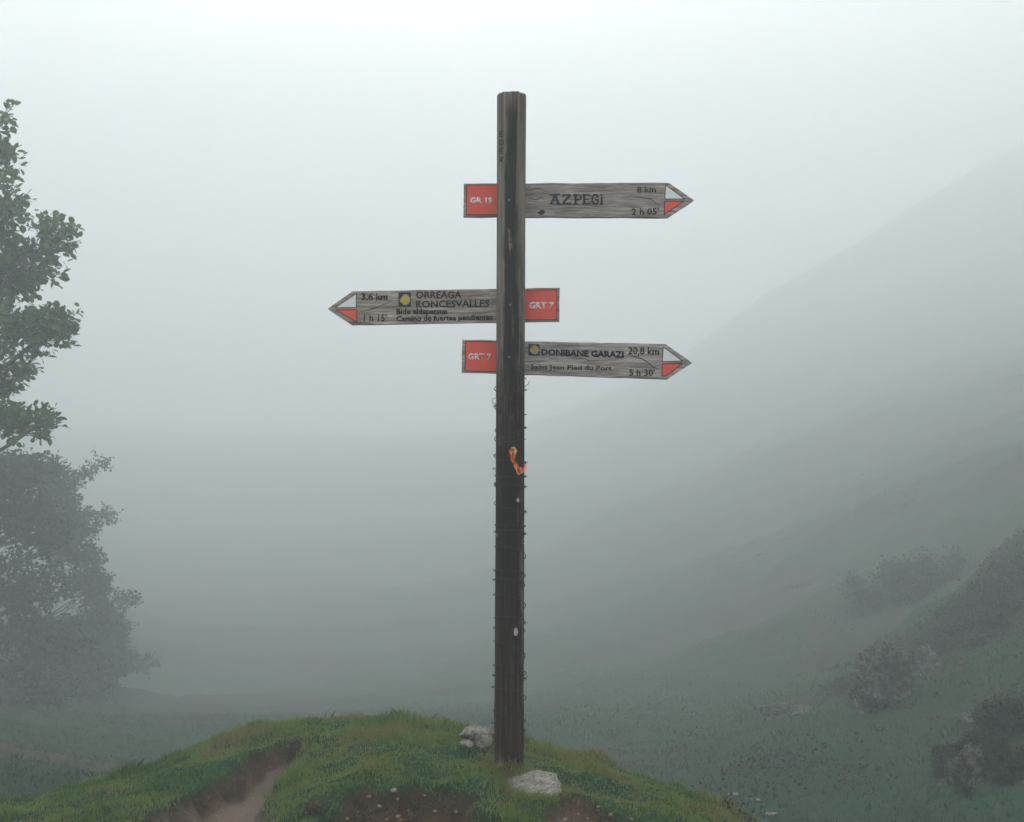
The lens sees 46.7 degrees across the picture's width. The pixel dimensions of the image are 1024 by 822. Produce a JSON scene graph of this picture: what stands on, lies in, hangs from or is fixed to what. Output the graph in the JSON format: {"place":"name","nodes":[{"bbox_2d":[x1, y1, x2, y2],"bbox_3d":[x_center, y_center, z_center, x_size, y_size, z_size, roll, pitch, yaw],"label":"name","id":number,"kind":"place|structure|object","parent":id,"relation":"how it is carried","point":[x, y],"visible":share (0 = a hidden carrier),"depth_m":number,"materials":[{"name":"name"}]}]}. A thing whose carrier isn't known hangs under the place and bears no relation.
{"place":"outdoors","nodes":[
{"label":"outdoors","id":0,"kind":"place"},
{"bbox_2d":[0,707,770,821],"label":"grass","id":1,"kind":"structure","parent":0,"point":[361,725],"depth_m":5.70,"materials":[{"name":"green plant"}]},
{"bbox_2d":[0,143,1023,821],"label":"ground","id":2,"kind":"structure","parent":0,"point":[304,573],"depth_m":68.04,"materials":[{"name":"green plant"}]},
{"bbox_2d":[0,98,85,452],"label":"leafy tree","id":3,"kind":"object","parent":2,"relation":"on","point":[30,328],"visible":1,"depth_m":16.95,"materials":[{"name":"green plant"}]},
{"bbox_2d":[0,443,162,709],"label":"misty tree","id":4,"kind":"object","parent":2,"relation":"on","point":[69,658],"visible":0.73,"depth_m":27.29,"materials":[{"name":"green plant"}]},
{"bbox_2d":[275,735,309,763],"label":"dead grass","id":5,"kind":"structure","parent":2,"relation":"on","point":[295,745],"depth_m":6.06,"materials":[{"name":"brown plant"}]},
{"bbox_2d":[302,797,329,815],"bbox_3d":[-0.816,1.649,4.954,0.107,0.067,0.095,0,0,-41],"label":"weed","id":6,"kind":"object","parent":2,"relation":"on","point":[314,807],"visible":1,"depth_m":4.94,"materials":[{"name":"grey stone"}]},
{"bbox_2d":[390,788,396,792],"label":"pebble","id":7,"kind":"object","parent":2,"relation":"on","point":[393,790],"visible":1,"depth_m":5.11,"materials":[{"name":"grey stone"}]},
{"bbox_2d":[402,808,418,821],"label":"weed","id":8,"kind":"object","parent":2,"relation":"on","point":[409,817],"visible":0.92,"depth_m":5.10,"materials":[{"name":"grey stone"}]},
{"bbox_2d":[460,739,473,747],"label":"stone","id":9,"kind":"object","parent":2,"relation":"on","point":[467,743],"visible":1,"depth_m":5.67,"materials":[{"name":"stone"}]},
{"bbox_2d":[459,726,476,739],"bbox_3d":[-0.216,1.588,5.842,0.097,0.068,0.091,0,0,40],"label":"stone","id":10,"kind":"object","parent":2,"relation":"on","point":[467,732],"visible":0.81,"depth_m":5.81,"materials":[{"name":"stone"}]},
{"bbox_2d":[473,727,492,751],"bbox_3d":[-0.141,1.594,5.753,0.095,0.120,0.092,0,0,0],"label":"stone","id":11,"kind":"object","parent":2,"relation":"on","point":[483,737],"visible":0.99,"depth_m":5.72,"materials":[{"name":"stone"}]},
{"bbox_2d":[487,725,493,736],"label":"stone","id":12,"kind":"object","parent":2,"relation":"on","point":[490,728],"visible":0.36,"depth_m":5.83,"materials":[{"name":"stone"}]},
{"bbox_2d":[328,91,693,772],"bbox_3d":[-0.005,0.215,5.409,1.687,3.318,0.158,0,0,0],"label":"signpost","id":13,"kind":"object","parent":2,"relation":"on","point":[510,305],"visible":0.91,"depth_m":5.46,"materials":[{"name":"brown wood"}]},
{"bbox_2d":[489,378,529,748],"bbox_3d":[-0.012,0.689,5.400,0.186,1.686,0.182,0,0,0],"label":"barbed wire","id":14,"kind":"object","parent":13,"relation":"attached to","point":[516,484],"visible":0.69,"depth_m":5.34,"materials":[{"name":"grey metal"}]},
{"bbox_2d":[509,447,526,474],"bbox_3d":[0.033,0.224,5.351,0.030,0.126,0.106,0,0,45],"label":"ribbon","id":15,"kind":"object","parent":14,"relation":"attached to","point":[516,466],"visible":1,"depth_m":5.33,"materials":[{"name":"orange fabric"}]},
{"bbox_2d":[514,627,517,635],"bbox_3d":[0.017,0.992,5.335,0.020,0.041,0.008,0,0,0],"label":"plastic scrap","id":16,"kind":"object","parent":13,"relation":"attached to","point":[515,631],"visible":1,"depth_m":5.33,"materials":[{"name":"white plastic"}]},
{"bbox_2d":[508,769,561,796],"bbox_3d":[0.091,1.643,5.207,0.291,0.047,0.262,10,15,25],"label":"stone","id":17,"kind":"object","parent":2,"relation":"on","point":[532,780],"visible":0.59,"depth_m":5.21,"materials":[{"name":"stone"}]},
{"bbox_2d":[716,796,745,812],"bbox_3d":[1.056,1.903,5.737,0.143,0.075,0.077,0,0,26],"label":"weed","id":18,"kind":"object","parent":2,"relation":"on","point":[728,803],"visible":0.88,"depth_m":5.75,"materials":[{"name":"green plant"}]},
{"bbox_2d":[737,809,761,821],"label":"weed","id":19,"kind":"object","parent":2,"relation":"on","point":[745,814],"visible":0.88,"depth_m":5.71,"materials":[{"name":"green plant"}]},
{"bbox_2d":[764,812,776,815],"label":"stone","id":20,"kind":"object","parent":2,"relation":"on","point":[770,813],"visible":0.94,"depth_m":12.18,"materials":[{"name":"grey stone"}]},
{"bbox_2d":[753,702,811,720],"bbox_3d":[4.396,4.776,18.613,0.916,0.404,1.094,0,0,-33],"label":"rock","id":21,"kind":"object","parent":2,"relation":"on","point":[772,710],"visible":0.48,"depth_m":18.53,"materials":[{"name":"grey stone"}]},
{"bbox_2d":[689,362,1023,820],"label":"heather","id":22,"kind":"object","parent":2,"relation":"on","point":[845,665],"visible":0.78,"depth_m":21.71,"materials":[{"name":"plant"}]},
{"bbox_2d":[847,635,915,714],"bbox_3d":[4.881,3.830,15.515,0.888,1.852,0.810,0,0,0],"label":"rock","id":23,"kind":"object","parent":2,"relation":"on","point":[884,675],"visible":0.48,"depth_m":15.34,"materials":[{"name":"grey stone"}]},
{"bbox_2d":[832,541,974,617],"bbox_3d":[9.559,4.412,29.076,3.441,2.437,2.648,0,0,18],"label":"bush","id":24,"kind":"object","parent":2,"relation":"on","point":[900,579],"visible":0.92,"depth_m":28.88,"materials":[{"name":"green plant"}]},
{"bbox_2d":[811,591,1023,697],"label":"bush","id":25,"kind":"object","parent":2,"relation":"on","point":[990,612],"visible":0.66,"depth_m":19.24,"materials":[{"name":"green plant"}]},
{"bbox_2d":[898,642,941,677],"bbox_3d":[6.314,4.142,18.520,1.039,1.100,0.866,0,0,-23],"label":"rock","id":26,"kind":"object","parent":2,"relation":"on","point":[927,656],"visible":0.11,"depth_m":18.39,"materials":[{"name":"grey stone"}]},
{"bbox_2d":[936,777,948,786],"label":"rock","id":27,"kind":"object","parent":2,"relation":"on","point":[942,782],"visible":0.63,"depth_m":11.24,"materials":[{"name":"grey stone"}]},
{"bbox_2d":[944,743,985,783],"bbox_3d":[4.300,3.500,11.133,0.459,0.730,0.579,0,0,0],"label":"rock","id":28,"kind":"object","parent":2,"relation":"on","point":[961,766],"visible":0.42,"depth_m":11.08,"materials":[{"name":"grey stone"}]},
{"bbox_2d":[954,711,977,722],"bbox_3d":[5.191,3.446,13.304,0.457,0.100,0.469,0,0,-32],"label":"rock","id":29,"kind":"object","parent":2,"relation":"on","point":[964,715],"visible":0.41,"depth_m":13.32,"materials":[{"name":"grey stone"}]},
{"bbox_2d":[927,725,1013,777],"bbox_3d":[4.477,3.327,11.547,0.759,0.681,1.262,0,0,-29],"label":"bush","id":30,"kind":"object","parent":2,"relation":"on","point":[990,743],"visible":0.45,"depth_m":11.50,"materials":[{"name":"green plant"}]},
{"bbox_2d":[924,544,1023,628],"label":"bush","id":31,"kind":"object","parent":2,"relation":"on","point":[999,585],"visible":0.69,"depth_m":20.50,"materials":[{"name":"green plant"}]},
{"bbox_2d":[931,691,1023,769],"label":"bush","id":32,"kind":"object","parent":2,"relation":"on","point":[1005,717],"visible":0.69,"depth_m":11.84,"materials":[{"name":"green plant"}]},
{"bbox_2d":[949,741,1023,796],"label":"bush","id":33,"kind":"object","parent":2,"relation":"on","point":[1005,767],"visible":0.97,"depth_m":10.65,"materials":[{"name":"green plant"}]},
{"bbox_2d":[0,0,1023,435],"label":"sky","id":34,"kind":"structure","parent":0,"point":[232,171],"materials":[{"name":"white"}]},
{"bbox_2d":[476,748,586,805],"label":"tall grass","id":35,"kind":"structure","parent":0,"point":[498,772],"depth_m":5.20,"materials":[{"name":"green plant"}]}
]}

